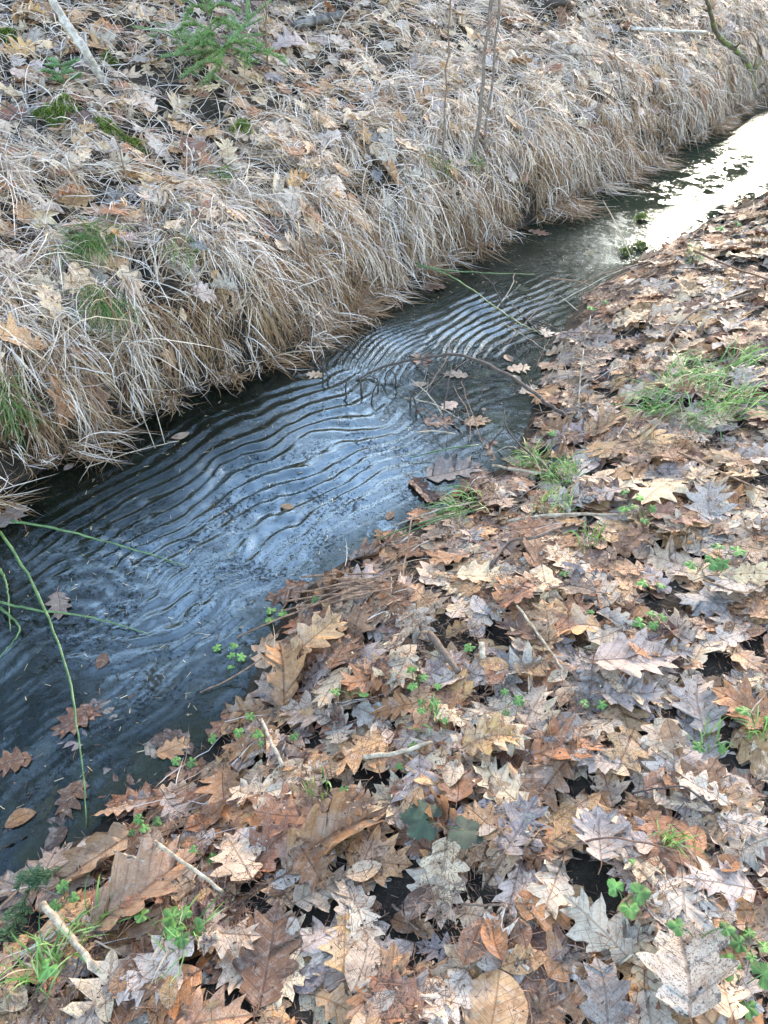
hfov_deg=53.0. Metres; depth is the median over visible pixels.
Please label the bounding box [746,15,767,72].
dry grass tussock
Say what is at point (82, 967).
fallen leaf
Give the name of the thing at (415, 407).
dead shoot
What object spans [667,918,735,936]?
herb
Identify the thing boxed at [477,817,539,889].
fallen leaf
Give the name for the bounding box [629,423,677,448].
fallen leaf
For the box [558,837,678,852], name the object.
thin stalk
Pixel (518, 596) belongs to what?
fallen leaf
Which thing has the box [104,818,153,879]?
fallen leaf
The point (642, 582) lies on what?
herb
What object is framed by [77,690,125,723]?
fallen leaf
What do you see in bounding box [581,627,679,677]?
fallen leaf
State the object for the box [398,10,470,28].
fine twig
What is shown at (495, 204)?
dry grass tussock
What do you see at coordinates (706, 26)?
dry grass tussock
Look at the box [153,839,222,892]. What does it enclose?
snapped stick
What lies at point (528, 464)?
green grass tuft
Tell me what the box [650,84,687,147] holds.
dry grass tussock
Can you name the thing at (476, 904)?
level twig
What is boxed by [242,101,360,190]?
dry grass tussock
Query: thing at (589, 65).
dry grass tussock
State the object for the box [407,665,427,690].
herb
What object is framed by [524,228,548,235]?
fallen leaf
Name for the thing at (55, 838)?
fallen leaf
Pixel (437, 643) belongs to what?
brown stub
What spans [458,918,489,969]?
fallen leaf
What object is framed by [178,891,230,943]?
fallen leaf
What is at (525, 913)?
fallen leaf
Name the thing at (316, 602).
brown stalk
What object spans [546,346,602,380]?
pale twig
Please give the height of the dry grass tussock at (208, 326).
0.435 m
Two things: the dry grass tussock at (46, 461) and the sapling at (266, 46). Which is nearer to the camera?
the dry grass tussock at (46, 461)
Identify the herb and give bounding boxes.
[37,959,57,982]
[49,879,79,911]
[128,824,149,835]
[133,814,161,826]
[134,909,176,933]
[162,905,206,949]
[171,756,196,768]
[189,845,216,864]
[208,733,216,743]
[212,642,237,651]
[227,652,245,673]
[233,727,263,738]
[245,712,255,720]
[258,740,264,748]
[265,607,287,622]
[289,731,298,740]
[311,596,318,602]
[330,688,368,696]
[339,786,347,792]
[395,762,402,769]
[399,799,483,849]
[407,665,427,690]
[417,697,440,713]
[434,683,441,689]
[464,643,475,651]
[500,688,525,715]
[548,430,554,435]
[559,571,568,576]
[580,699,607,709]
[587,300,607,310]
[607,878,651,919]
[617,489,643,512]
[628,859,635,867]
[631,504,656,523]
[632,610,667,630]
[636,579,665,592]
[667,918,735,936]
[684,559,718,571]
[692,741,727,754]
[705,543,746,570]
[715,222,741,230]
[719,953,767,1020]
[729,927,767,963]
[735,706,767,725]
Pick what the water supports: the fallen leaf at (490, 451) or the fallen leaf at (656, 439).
the fallen leaf at (490, 451)
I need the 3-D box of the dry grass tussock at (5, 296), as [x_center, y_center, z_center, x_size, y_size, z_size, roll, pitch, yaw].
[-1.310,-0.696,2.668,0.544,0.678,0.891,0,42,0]
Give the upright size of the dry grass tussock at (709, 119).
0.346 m
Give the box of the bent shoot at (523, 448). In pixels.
[504,411,558,477]
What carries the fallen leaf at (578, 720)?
on the fallen leaf at (546, 707)
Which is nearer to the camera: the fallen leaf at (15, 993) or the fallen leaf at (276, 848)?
the fallen leaf at (15, 993)
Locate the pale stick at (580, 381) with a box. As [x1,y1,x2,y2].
[578,349,583,418]
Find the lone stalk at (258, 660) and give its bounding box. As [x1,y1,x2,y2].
[200,657,262,692]
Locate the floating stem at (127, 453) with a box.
[85,440,177,467]
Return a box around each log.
[249,0,309,1]
[293,10,345,29]
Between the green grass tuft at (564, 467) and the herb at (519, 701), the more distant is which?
the green grass tuft at (564, 467)
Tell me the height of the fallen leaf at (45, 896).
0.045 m
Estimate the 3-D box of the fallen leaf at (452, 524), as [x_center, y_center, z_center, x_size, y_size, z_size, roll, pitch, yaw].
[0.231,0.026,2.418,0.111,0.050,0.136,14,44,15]
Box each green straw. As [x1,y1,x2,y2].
[377,512,455,539]
[392,501,472,525]
[398,507,484,536]
[410,444,478,457]
[415,430,455,434]
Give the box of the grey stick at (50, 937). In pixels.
[21,915,84,955]
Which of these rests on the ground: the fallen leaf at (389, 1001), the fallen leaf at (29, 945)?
the fallen leaf at (29, 945)
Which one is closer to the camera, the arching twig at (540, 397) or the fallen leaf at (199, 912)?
the fallen leaf at (199, 912)
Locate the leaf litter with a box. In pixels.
[0,0,767,1023]
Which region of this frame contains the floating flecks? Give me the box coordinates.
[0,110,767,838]
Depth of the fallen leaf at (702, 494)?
2.20 m
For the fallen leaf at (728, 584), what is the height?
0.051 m
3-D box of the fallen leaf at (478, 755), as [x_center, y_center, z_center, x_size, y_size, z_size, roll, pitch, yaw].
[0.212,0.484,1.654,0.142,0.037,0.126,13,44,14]
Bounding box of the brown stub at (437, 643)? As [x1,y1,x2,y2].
[427,631,460,673]
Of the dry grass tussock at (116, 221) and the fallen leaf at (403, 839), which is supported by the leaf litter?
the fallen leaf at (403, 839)
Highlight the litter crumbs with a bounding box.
[0,199,767,1023]
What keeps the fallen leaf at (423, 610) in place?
on the leaf litter
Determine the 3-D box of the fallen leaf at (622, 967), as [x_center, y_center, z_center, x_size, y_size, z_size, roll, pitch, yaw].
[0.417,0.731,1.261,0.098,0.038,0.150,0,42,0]
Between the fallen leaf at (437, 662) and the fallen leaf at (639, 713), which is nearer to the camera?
the fallen leaf at (639, 713)
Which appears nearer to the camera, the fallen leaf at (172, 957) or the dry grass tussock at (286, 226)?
the fallen leaf at (172, 957)
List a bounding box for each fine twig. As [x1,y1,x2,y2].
[0,94,62,136]
[70,353,139,423]
[71,66,148,82]
[112,0,134,18]
[208,39,271,66]
[286,219,309,263]
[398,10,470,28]
[513,27,595,55]
[576,83,615,114]
[608,33,625,101]
[707,93,763,128]
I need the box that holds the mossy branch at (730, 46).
[705,0,766,96]
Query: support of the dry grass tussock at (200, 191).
on the ground
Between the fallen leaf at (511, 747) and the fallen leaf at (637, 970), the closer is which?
the fallen leaf at (637, 970)
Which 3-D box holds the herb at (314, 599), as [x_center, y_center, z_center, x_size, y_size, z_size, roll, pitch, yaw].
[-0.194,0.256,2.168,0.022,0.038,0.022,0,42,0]
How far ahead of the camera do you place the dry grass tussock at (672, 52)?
5.40 m
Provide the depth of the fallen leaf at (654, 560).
2.08 m
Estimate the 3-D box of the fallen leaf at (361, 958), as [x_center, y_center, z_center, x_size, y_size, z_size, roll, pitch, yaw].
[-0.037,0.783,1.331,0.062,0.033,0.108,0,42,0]
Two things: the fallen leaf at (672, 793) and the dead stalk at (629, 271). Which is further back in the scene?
the dead stalk at (629, 271)
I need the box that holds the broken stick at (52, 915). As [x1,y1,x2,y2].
[40,901,99,970]
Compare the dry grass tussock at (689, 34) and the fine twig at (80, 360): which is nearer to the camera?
the fine twig at (80, 360)
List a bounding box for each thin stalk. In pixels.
[516,605,563,669]
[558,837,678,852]
[677,451,766,491]
[693,250,766,279]
[703,579,767,592]
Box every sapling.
[261,0,269,71]
[435,0,450,187]
[471,0,494,160]
[483,0,499,159]
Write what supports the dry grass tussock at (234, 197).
on the ground
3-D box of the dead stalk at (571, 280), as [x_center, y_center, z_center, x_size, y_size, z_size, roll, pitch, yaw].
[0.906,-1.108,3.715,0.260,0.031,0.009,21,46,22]
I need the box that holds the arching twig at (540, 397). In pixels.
[356,353,576,422]
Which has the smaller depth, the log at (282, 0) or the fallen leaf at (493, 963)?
the fallen leaf at (493, 963)
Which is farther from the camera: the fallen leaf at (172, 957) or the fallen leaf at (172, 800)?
the fallen leaf at (172, 800)
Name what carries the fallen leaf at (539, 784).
on the fallen leaf at (562, 766)
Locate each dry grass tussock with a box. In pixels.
[0,81,95,243]
[0,204,235,419]
[0,205,115,322]
[0,236,92,404]
[0,250,143,462]
[0,333,168,483]
[0,368,63,481]
[0,448,57,534]
[1,121,165,208]
[4,300,146,446]
[7,274,183,422]
[36,72,139,165]
[52,73,164,124]
[55,199,164,267]
[105,299,210,418]
[130,188,233,253]
[131,213,258,319]
[132,161,278,241]
[134,255,243,393]
[135,112,314,251]
[170,189,338,346]
[180,99,316,174]
[186,274,269,396]
[220,247,334,379]
[232,157,371,289]
[233,81,370,142]
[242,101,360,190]
[245,185,381,329]
[261,237,362,360]
[265,224,383,347]
[284,60,412,123]
[286,171,437,308]
[289,137,468,291]
[303,232,402,336]
[312,207,421,308]
[316,110,406,178]
[322,97,462,177]
[333,54,468,122]
[356,128,487,263]
[362,214,423,290]
[372,186,457,288]
[374,82,492,177]
[375,45,486,95]
[380,18,451,57]
[395,170,495,280]
[405,121,538,252]
[406,0,483,25]
[409,39,506,99]
[412,80,503,152]
[424,159,524,265]
[441,96,521,200]
[445,3,555,62]
[446,141,524,251]
[454,77,552,140]
[457,80,551,198]
[458,0,538,25]
[475,35,548,79]
[483,137,529,230]
[491,79,633,194]
[492,66,591,194]
[494,79,573,152]
[503,45,602,128]
[504,126,613,225]
[511,103,666,204]
[513,140,590,224]
[534,52,589,105]
[542,13,618,80]
[543,29,647,106]
[552,14,612,42]
[557,140,615,199]
[565,87,637,177]
[570,99,660,190]
[576,128,621,191]
[580,38,659,100]
[586,83,676,183]
[598,27,691,109]
[601,56,658,109]
[605,0,660,20]
[620,93,696,175]
[622,32,709,94]
[622,121,654,175]
[623,4,748,100]
[625,44,718,131]
[640,91,684,155]
[643,52,718,154]
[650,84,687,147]
[661,10,719,51]
[674,34,759,118]
[675,62,744,134]
[677,91,710,144]
[680,0,717,7]
[686,28,758,102]
[689,10,747,48]
[690,78,740,140]
[707,71,750,134]
[713,0,756,27]
[715,69,742,126]
[717,41,767,110]
[719,42,762,109]
[721,0,767,29]
[725,62,755,117]
[732,28,767,97]
[736,48,767,106]
[744,19,767,82]
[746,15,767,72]
[748,29,767,99]
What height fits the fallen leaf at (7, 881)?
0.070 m
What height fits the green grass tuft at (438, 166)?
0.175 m
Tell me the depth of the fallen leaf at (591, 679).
1.73 m
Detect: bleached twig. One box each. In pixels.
[492,464,556,474]
[506,512,617,522]
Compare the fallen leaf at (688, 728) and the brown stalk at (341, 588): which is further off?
the brown stalk at (341, 588)
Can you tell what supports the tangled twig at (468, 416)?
on the water
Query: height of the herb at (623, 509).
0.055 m
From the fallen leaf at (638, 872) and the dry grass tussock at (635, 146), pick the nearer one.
the fallen leaf at (638, 872)
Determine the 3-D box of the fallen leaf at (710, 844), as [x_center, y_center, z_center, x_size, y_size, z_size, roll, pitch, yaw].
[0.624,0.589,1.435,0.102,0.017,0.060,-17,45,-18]
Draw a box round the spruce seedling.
[40,54,82,91]
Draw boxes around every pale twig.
[529,332,631,341]
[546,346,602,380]
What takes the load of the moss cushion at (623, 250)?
on the water
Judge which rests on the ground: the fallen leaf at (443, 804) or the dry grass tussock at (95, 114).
the dry grass tussock at (95, 114)
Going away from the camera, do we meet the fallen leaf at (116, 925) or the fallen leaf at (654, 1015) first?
the fallen leaf at (654, 1015)
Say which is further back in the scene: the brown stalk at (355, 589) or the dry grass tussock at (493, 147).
the dry grass tussock at (493, 147)
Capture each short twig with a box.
[391,904,418,930]
[633,785,710,804]
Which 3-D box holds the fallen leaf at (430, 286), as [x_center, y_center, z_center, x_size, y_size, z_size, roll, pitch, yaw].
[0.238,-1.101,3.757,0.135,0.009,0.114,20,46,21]
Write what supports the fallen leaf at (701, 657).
on the leaf litter
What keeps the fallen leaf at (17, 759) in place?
on the water
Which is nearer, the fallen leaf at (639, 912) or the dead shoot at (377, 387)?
the fallen leaf at (639, 912)
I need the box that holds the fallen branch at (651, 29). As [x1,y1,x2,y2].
[631,21,706,33]
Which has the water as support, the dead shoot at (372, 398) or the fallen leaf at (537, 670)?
the dead shoot at (372, 398)
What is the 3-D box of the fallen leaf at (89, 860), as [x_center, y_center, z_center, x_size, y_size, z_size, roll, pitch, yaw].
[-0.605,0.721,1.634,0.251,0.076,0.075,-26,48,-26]
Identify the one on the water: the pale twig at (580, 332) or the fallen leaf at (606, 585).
the pale twig at (580, 332)
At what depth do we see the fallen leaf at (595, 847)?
1.42 m
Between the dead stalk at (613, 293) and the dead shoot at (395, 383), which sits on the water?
the dead shoot at (395, 383)
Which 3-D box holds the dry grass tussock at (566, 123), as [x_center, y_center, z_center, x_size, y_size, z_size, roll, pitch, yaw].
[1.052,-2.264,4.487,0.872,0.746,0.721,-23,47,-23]
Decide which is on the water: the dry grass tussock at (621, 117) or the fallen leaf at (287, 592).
the fallen leaf at (287, 592)
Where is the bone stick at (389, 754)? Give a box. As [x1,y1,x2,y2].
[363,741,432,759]
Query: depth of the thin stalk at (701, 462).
2.26 m
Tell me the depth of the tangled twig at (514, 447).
2.74 m
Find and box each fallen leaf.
[0,312,47,350]
[0,504,28,527]
[0,746,41,776]
[0,762,48,795]
[0,782,40,813]
[0,816,40,848]
[0,866,39,911]
[0,929,32,973]
[0,983,27,1011]
[0,987,37,1023]
[2,808,35,827]
[8,930,64,966]
[14,935,95,986]
[16,863,106,922]
[16,982,78,1023]
[19,845,67,905]
[38,889,95,944]
[38,955,103,995]
[42,791,100,826]
[44,586,71,619]
[44,816,152,891]
[44,826,66,850]
[46,373,77,427]
[50,704,92,738]
[54,770,89,820]
[58,729,94,750]
[59,950,129,1023]
[63,463,73,470]
[65,880,108,939]
[68,750,110,798]
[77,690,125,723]
[84,370,113,421]
[84,833,197,930]
[88,877,145,944]
[90,799,135,816]
[91,920,136,959]
[94,202,128,216]
[95,652,108,670]
[95,986,113,1022]
[98,774,143,801]
[98,961,138,1005]
[104,781,178,818]
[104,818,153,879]
[109,967,127,1002]
[111,894,176,978]
[111,934,169,1023]
[117,892,153,906]
[119,924,211,1008]
[137,651,185,697]
[140,826,163,848]
[140,963,207,1023]
[150,735,189,759]
[152,988,220,1023]
[156,793,192,821]
[159,975,177,1008]
[159,984,252,1023]
[160,343,176,370]
[164,859,231,912]
[165,757,206,782]
[171,432,189,438]
[178,134,215,168]
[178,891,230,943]
[179,798,226,832]
[188,886,226,955]
[194,758,239,804]
[202,958,228,990]
[203,916,261,958]
[209,831,269,883]
[211,271,242,292]
[212,930,244,994]
[219,723,287,762]
[221,588,270,618]
[221,694,270,723]
[221,812,305,884]
[226,773,289,808]
[230,718,272,771]
[230,825,268,851]
[232,901,302,1022]
[240,704,274,733]
[243,760,276,783]
[250,632,281,675]
[251,997,291,1023]
[253,779,326,837]
[257,776,302,797]
[260,636,305,714]
[262,789,388,885]
[265,576,316,607]
[266,948,304,1010]
[268,726,307,765]
[269,26,307,49]
[274,779,345,821]
[279,689,342,728]
[280,503,295,508]
[285,605,346,657]
[285,865,352,912]
[285,903,302,934]
[288,773,323,805]
[290,834,336,893]
[293,965,329,993]
[294,913,344,990]
[298,928,336,953]
[301,758,329,791]
[306,370,326,378]
[307,982,364,1023]
[310,658,351,707]
[311,563,348,594]
[317,913,355,973]
[323,720,354,746]
[324,634,363,675]
[324,776,372,833]
[325,730,395,776]
[330,876,375,923]
[336,824,412,886]
[339,661,402,693]
[340,563,390,589]
[341,604,376,644]
[342,860,381,881]
[344,537,386,560]
[344,580,373,612]
[344,935,380,996]
[345,966,373,1018]
[346,886,385,949]
[350,1001,380,1023]
[351,700,392,731]
[353,818,394,872]
[362,726,389,777]
[362,954,410,1023]
[363,962,423,1023]
[365,989,398,1012]
[369,691,416,722]
[377,577,412,613]
[377,798,417,829]
[378,782,439,856]
[380,942,419,978]
[383,644,418,690]
[385,511,394,519]
[391,747,439,803]
[395,602,436,643]
[402,786,423,811]
[403,784,460,830]
[404,724,466,760]
[404,884,431,924]
[405,740,462,803]
[405,850,446,897]
[407,958,473,1023]
[407,979,453,1018]
[408,474,440,503]
[412,451,482,481]
[415,590,451,617]
[415,932,457,962]
[417,649,466,682]
[417,666,483,700]
[418,281,445,290]
[418,413,455,428]
[418,963,472,1023]
[419,826,469,909]
[423,666,477,687]
[424,875,466,928]
[428,548,470,564]
[432,702,463,726]
[434,757,478,807]
[440,510,472,532]
[440,820,486,865]
[442,369,472,377]
[442,758,463,786]
[443,712,516,761]
[444,560,501,582]
[444,896,492,927]
[450,712,520,755]
[455,415,491,426]
[455,800,511,848]
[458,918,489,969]
[461,695,530,724]
[461,969,528,1023]
[467,710,530,756]
[468,969,488,979]
[472,756,528,802]
[472,792,546,858]
[475,907,529,984]
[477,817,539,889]
[480,912,507,966]
[483,437,511,460]
[491,531,522,556]
[492,858,525,920]
[493,794,550,864]
[495,581,544,608]
[495,612,558,645]
[496,516,563,537]
[497,944,547,974]
[498,880,590,934]
[503,363,530,372]
[510,676,555,730]
[510,768,547,806]
[511,918,531,948]
[512,936,567,1008]
[513,689,559,731]
[514,649,555,679]
[515,716,604,764]
[520,737,574,812]
[523,535,572,570]
[523,702,584,762]
[523,823,560,872]
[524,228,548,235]
[524,599,562,643]
[526,850,573,920]
[526,977,577,1023]
[527,556,566,602]
[534,788,609,832]
[536,929,604,990]
[538,481,595,512]
[539,598,612,637]
[544,815,582,852]
[546,568,612,595]
[547,984,591,1023]
[553,593,596,634]
[557,457,590,482]
[559,887,648,969]
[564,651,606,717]
[569,571,625,607]
[571,804,629,874]
[571,807,677,858]
[575,545,626,566]
[576,956,633,1023]
[577,743,621,773]
[578,437,621,457]
[579,403,625,437]
[580,707,623,739]
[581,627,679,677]
[584,486,627,503]
[584,915,655,966]
[585,673,666,712]
[586,624,624,644]
[588,768,629,807]
[592,607,637,630]
[595,569,659,589]
[598,667,678,707]
[598,723,648,782]
[599,698,651,747]
[610,522,653,557]
[613,382,663,405]
[613,891,665,923]
[614,824,642,863]
[615,919,657,1005]
[620,801,695,865]
[622,965,677,1023]
[623,815,669,885]
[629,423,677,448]
[630,920,663,1004]
[631,472,688,504]
[634,803,696,877]
[636,898,739,1023]
[639,501,704,524]
[639,882,702,930]
[640,620,686,641]
[640,711,686,760]
[642,809,669,825]
[643,533,703,576]
[643,767,681,794]
[644,758,723,812]
[646,854,721,950]
[649,607,705,647]
[651,442,687,461]
[660,718,684,757]
[668,673,729,744]
[674,591,736,617]
[676,717,728,762]
[676,771,763,819]
[677,754,720,796]
[678,770,736,807]
[682,481,738,530]
[682,638,727,677]
[682,855,767,911]
[683,461,719,491]
[684,825,706,862]
[688,976,720,1023]
[697,407,742,430]
[698,627,748,651]
[700,82,709,109]
[700,448,755,472]
[701,806,736,850]
[704,572,761,595]
[704,893,763,930]
[708,561,767,587]
[710,535,767,563]
[711,674,767,731]
[711,806,767,838]
[711,853,739,871]
[712,953,753,1023]
[713,73,723,87]
[715,958,763,1023]
[717,908,763,967]
[719,831,767,872]
[720,638,767,672]
[725,723,767,777]
[729,363,757,387]
[733,595,767,622]
[734,442,767,463]
[747,899,767,956]
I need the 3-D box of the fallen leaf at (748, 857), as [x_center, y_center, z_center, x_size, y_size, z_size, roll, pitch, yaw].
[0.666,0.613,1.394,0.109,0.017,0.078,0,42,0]
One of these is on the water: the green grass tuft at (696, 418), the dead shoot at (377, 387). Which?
the dead shoot at (377, 387)
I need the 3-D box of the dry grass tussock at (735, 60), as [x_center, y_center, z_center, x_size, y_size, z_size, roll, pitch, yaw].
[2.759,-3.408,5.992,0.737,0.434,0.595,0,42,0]
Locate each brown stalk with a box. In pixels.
[236,578,381,637]
[277,596,363,611]
[283,590,369,601]
[295,585,379,592]
[301,573,378,577]
[309,578,375,584]
[309,578,380,596]
[312,573,398,590]
[318,577,392,581]
[326,587,392,604]
[340,576,398,598]
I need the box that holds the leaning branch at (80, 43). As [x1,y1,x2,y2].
[48,0,110,87]
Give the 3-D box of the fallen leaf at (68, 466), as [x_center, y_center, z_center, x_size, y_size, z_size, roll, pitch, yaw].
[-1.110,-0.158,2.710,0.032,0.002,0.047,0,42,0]
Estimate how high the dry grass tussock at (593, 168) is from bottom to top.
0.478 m
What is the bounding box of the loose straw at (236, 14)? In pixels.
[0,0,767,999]
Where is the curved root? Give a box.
[489,526,561,566]
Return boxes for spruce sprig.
[0,860,69,943]
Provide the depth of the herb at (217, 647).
2.12 m
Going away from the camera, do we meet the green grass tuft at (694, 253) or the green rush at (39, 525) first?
the green rush at (39, 525)
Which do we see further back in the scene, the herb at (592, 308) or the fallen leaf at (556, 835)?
the herb at (592, 308)
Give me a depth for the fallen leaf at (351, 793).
1.60 m
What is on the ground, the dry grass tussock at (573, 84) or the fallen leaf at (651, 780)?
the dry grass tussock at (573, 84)
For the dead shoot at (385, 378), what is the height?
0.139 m
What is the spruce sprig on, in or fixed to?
on the ground
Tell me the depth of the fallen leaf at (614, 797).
1.55 m
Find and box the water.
[10,127,767,873]
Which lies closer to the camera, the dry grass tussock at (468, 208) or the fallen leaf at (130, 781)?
the fallen leaf at (130, 781)
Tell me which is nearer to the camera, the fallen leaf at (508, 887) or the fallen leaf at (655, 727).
the fallen leaf at (508, 887)
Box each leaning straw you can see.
[114,346,154,445]
[134,332,164,443]
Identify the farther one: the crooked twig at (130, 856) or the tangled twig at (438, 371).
the tangled twig at (438, 371)
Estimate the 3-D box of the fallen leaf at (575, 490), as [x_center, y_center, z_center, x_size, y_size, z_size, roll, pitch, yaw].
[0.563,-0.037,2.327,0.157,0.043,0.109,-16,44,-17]
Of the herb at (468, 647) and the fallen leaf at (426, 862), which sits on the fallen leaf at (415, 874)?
the fallen leaf at (426, 862)
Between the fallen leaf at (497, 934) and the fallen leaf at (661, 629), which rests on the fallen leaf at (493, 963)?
the fallen leaf at (497, 934)
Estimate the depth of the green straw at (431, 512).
2.43 m
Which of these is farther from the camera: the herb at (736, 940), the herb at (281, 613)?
the herb at (281, 613)
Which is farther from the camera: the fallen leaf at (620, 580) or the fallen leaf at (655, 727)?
the fallen leaf at (620, 580)
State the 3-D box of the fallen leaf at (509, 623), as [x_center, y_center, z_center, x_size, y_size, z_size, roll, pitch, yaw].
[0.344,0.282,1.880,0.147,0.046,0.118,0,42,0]
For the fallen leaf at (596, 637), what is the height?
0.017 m
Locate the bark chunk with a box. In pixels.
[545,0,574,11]
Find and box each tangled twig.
[400,380,465,421]
[405,355,457,378]
[412,367,442,415]
[412,407,448,430]
[421,340,450,390]
[438,362,457,419]
[453,385,470,447]
[461,382,485,449]
[473,268,504,311]
[488,403,535,444]
[495,274,519,310]
[495,446,533,460]
[497,290,543,337]
[501,296,549,350]
[504,324,544,349]
[508,369,560,394]
[520,317,575,338]
[534,405,604,413]
[536,339,549,366]
[556,327,602,362]
[601,369,644,398]
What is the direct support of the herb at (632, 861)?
on the fallen leaf at (638, 872)
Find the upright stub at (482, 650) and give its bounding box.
[479,642,485,659]
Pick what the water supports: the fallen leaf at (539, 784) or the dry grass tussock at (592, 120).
the dry grass tussock at (592, 120)
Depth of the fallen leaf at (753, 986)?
1.21 m
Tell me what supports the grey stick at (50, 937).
on the ground
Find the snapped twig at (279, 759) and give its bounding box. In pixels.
[260,718,284,768]
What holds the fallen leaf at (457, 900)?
on the leaf litter
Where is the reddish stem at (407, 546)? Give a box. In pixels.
[402,515,412,582]
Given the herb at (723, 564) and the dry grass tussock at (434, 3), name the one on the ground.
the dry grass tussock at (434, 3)
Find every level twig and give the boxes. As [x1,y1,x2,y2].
[461,903,504,906]
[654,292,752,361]
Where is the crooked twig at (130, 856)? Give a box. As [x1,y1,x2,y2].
[113,849,144,862]
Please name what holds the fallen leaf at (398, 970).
on the fallen leaf at (361, 958)
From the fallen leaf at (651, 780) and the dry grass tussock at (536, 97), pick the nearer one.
the fallen leaf at (651, 780)
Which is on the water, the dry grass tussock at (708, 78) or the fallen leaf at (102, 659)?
the fallen leaf at (102, 659)
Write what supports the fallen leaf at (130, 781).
on the ground
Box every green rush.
[0,531,86,825]
[0,568,10,631]
[0,601,146,633]
[0,606,20,656]
[10,519,185,565]
[415,262,539,332]
[418,265,533,274]
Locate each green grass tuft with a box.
[0,344,59,454]
[0,904,103,1010]
[27,213,135,277]
[38,873,131,988]
[50,275,151,353]
[141,888,229,990]
[150,229,212,272]
[196,161,240,187]
[302,765,331,798]
[410,692,450,733]
[419,478,490,527]
[422,148,460,186]
[458,150,487,174]
[503,437,566,467]
[528,449,590,487]
[530,480,575,513]
[566,515,612,554]
[612,364,699,428]
[643,815,705,860]
[661,342,762,392]
[678,395,745,440]
[684,241,704,264]
[687,712,735,757]
[694,367,767,420]
[700,333,767,372]
[735,696,767,741]
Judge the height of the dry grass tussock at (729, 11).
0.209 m
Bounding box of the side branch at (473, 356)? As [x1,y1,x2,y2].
[422,325,542,397]
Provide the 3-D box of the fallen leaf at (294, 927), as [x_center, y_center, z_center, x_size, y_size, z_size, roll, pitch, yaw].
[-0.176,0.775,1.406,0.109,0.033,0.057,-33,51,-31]
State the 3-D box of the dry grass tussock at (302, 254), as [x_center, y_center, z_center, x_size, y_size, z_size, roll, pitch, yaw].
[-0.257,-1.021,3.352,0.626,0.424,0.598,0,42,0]
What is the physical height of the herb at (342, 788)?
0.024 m
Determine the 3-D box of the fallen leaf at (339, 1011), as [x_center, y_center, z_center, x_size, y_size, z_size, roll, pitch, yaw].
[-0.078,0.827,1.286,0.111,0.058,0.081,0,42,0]
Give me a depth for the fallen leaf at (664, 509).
2.19 m
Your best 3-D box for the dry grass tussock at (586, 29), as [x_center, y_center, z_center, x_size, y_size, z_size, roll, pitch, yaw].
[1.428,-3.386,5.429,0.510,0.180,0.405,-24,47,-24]
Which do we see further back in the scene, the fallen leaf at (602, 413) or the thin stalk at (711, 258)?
the thin stalk at (711, 258)
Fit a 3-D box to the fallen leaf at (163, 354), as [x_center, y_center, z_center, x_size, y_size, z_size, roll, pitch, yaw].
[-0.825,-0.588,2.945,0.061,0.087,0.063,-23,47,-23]
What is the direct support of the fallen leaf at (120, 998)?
on the fallen leaf at (73, 1008)
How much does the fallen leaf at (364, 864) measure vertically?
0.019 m
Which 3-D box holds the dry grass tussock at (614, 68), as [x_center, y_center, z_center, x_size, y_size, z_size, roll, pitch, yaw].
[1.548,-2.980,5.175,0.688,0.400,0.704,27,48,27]
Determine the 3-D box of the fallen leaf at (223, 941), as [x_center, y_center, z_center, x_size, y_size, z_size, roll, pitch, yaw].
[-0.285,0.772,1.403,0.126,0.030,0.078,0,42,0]
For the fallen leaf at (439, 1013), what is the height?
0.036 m
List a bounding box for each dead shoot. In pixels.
[106,131,128,185]
[312,360,328,391]
[322,361,323,392]
[345,377,348,408]
[358,376,361,405]
[369,376,378,399]
[369,383,377,411]
[384,364,396,393]
[390,369,396,396]
[408,390,416,416]
[411,394,418,422]
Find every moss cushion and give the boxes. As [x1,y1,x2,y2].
[0,26,18,43]
[30,93,82,127]
[92,116,129,138]
[99,49,122,67]
[116,135,149,154]
[226,117,254,135]
[617,246,633,255]
[631,240,648,249]
[632,212,650,221]
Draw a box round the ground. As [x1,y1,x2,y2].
[0,0,767,1023]
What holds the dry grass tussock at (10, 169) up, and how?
on the ground
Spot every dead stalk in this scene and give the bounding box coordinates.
[546,278,596,286]
[560,258,649,301]
[574,265,631,287]
[574,273,655,318]
[580,249,683,295]
[603,201,633,263]
[612,259,670,295]
[720,224,767,239]
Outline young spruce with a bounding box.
[128,0,290,86]
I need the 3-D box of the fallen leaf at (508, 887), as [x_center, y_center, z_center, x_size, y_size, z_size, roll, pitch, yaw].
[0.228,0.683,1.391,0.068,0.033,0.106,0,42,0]
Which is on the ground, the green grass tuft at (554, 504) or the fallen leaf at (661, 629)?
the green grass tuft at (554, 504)
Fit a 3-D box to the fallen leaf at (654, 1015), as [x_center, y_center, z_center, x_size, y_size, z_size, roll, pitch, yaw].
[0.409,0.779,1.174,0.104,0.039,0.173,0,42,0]
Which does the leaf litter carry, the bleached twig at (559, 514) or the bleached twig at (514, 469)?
the bleached twig at (559, 514)
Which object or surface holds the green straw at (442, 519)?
on the leaf litter
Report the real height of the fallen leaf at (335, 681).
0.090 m
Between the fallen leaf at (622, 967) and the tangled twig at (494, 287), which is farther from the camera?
the tangled twig at (494, 287)
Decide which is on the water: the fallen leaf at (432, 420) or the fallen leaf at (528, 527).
the fallen leaf at (432, 420)
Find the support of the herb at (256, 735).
on the fallen leaf at (233, 752)
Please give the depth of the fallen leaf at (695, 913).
1.31 m

